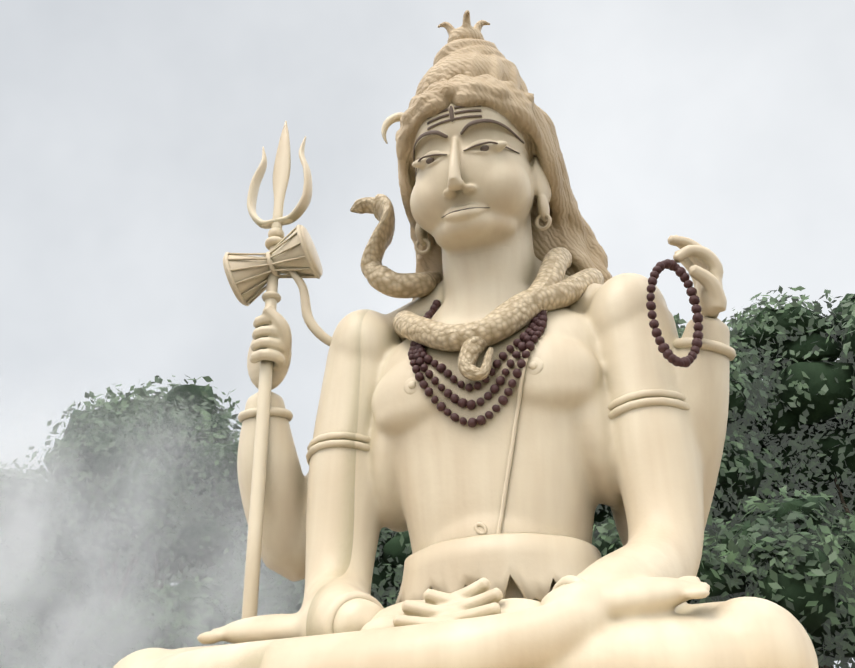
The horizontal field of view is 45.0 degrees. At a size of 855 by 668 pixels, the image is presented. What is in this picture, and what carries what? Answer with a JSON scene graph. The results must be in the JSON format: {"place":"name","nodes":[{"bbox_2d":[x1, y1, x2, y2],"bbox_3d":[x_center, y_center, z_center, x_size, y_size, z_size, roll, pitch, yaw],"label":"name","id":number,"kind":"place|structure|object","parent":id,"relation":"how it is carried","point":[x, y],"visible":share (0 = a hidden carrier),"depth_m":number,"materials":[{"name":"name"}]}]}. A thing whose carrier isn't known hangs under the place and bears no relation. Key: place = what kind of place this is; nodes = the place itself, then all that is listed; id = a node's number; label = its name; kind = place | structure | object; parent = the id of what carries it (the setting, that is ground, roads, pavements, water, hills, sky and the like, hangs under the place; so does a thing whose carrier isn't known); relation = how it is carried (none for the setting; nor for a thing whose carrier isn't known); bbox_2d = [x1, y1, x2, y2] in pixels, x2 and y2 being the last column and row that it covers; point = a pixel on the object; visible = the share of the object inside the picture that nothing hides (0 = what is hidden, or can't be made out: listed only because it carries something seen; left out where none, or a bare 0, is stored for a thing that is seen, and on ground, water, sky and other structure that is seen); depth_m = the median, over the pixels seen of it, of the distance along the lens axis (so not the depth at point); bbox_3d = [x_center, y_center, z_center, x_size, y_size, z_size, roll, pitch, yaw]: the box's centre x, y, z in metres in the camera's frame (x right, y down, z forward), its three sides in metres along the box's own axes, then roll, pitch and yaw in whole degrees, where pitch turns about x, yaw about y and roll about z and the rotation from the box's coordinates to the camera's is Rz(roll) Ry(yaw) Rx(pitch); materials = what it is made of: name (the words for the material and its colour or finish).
{"place":"outdoors","nodes":[
{"label":"outdoors","id":0,"kind":"place"},
{"bbox_2d":[0,0,854,667],"label":"sky","id":1,"kind":"structure","parent":0,"point":[134,133],"materials":[{"name":"white"}]},
{"label":"ground","id":2,"kind":"structure","parent":0,"visible":0},
{"bbox_2d":[0,459,167,667],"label":"tree","id":3,"kind":"object","parent":2,"relation":"on","point":[61,564],"depth_m":45.88,"materials":[{"name":"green plant"}]},
{"bbox_2d":[26,375,247,610],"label":"tree","id":4,"kind":"object","parent":2,"relation":"on","point":[198,391],"depth_m":43.71,"materials":[{"name":"green plant"}]},
{"bbox_2d":[46,570,264,667],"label":"bush","id":5,"kind":"object","parent":2,"relation":"on","point":[202,586],"depth_m":36.53,"materials":[{"name":"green plant"}]},
{"bbox_2d":[171,552,271,615],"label":"bush","id":6,"kind":"object","parent":2,"relation":"on","point":[236,585],"depth_m":55.11,"materials":[{"name":"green plant"}]},
{"bbox_2d":[230,526,411,614],"bbox_3d":[-2.541,14.193,40.608,11.642,19.420,11.079,9,-30,-15],"label":"bush","id":7,"kind":"object","parent":2,"relation":"on","point":[394,551],"depth_m":39.55,"materials":[{"name":"green plant"}]},
{"bbox_2d":[374,573,402,607],"bbox_3d":[1.391,15.299,38.086,11.108,14.883,9.023,-10,-31,17],"label":"tree","id":8,"kind":"object","parent":2,"relation":"on","point":[390,602],"depth_m":39.53,"materials":[{"name":"green plant"}]},
{"bbox_2d":[594,504,614,538],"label":"tree","id":9,"kind":"object","parent":2,"relation":"on","point":[599,517],"depth_m":44.22,"materials":[{"name":"green plant"}]},
{"bbox_2d":[592,507,747,603],"bbox_3d":[7.488,12.556,32.505,9.825,14.238,8.328,-10,-31,17],"label":"bush","id":10,"kind":"object","parent":2,"relation":"on","point":[712,570],"depth_m":31.48,"materials":[{"name":"green plant"}]},
{"bbox_2d":[595,313,784,531],"bbox_3d":[9.451,10.699,39.703,11.182,24.882,11.641,-10,-31,17],"label":"tree","id":11,"kind":"object","parent":2,"relation":"on","point":[743,470],"visible":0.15,"depth_m":39.00,"materials":[{"name":"green plant"}]},
{"bbox_2d":[703,481,854,667],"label":"bush","id":12,"kind":"object","parent":2,"relation":"on","point":[798,560],"visible":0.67,"depth_m":31.10,"materials":[{"name":"green plant"}]},
{"bbox_2d":[704,387,854,667],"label":"tree","id":13,"kind":"object","parent":2,"relation":"on","point":[835,446],"visible":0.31,"depth_m":41.44,"materials":[{"name":"green plant"}]},
{"bbox_2d":[722,286,854,518],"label":"tree","id":14,"kind":"object","parent":2,"relation":"on","point":[805,347],"visible":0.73,"depth_m":41.52,"materials":[{"name":"green plant"}]},
{"bbox_3d":[0.768,10.724,18.431,23.764,5.463,17.332,-10,-31,17],"label":"rock mound","id":15,"kind":"object","parent":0,"visible":0},
{"bbox_3d":[1.098,8.092,19.113,20.037,1.500,12.560,-10,-31,17],"label":"tiger skin seat","id":16,"kind":"object","parent":15,"relation":"on","visible":0},
{"bbox_2d":[113,10,817,667],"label":"statue","id":17,"kind":"object","parent":16,"relation":"on","point":[519,388],"visible":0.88,"depth_m":22.13,"materials":[{"name":"beige paint"}]}
]}

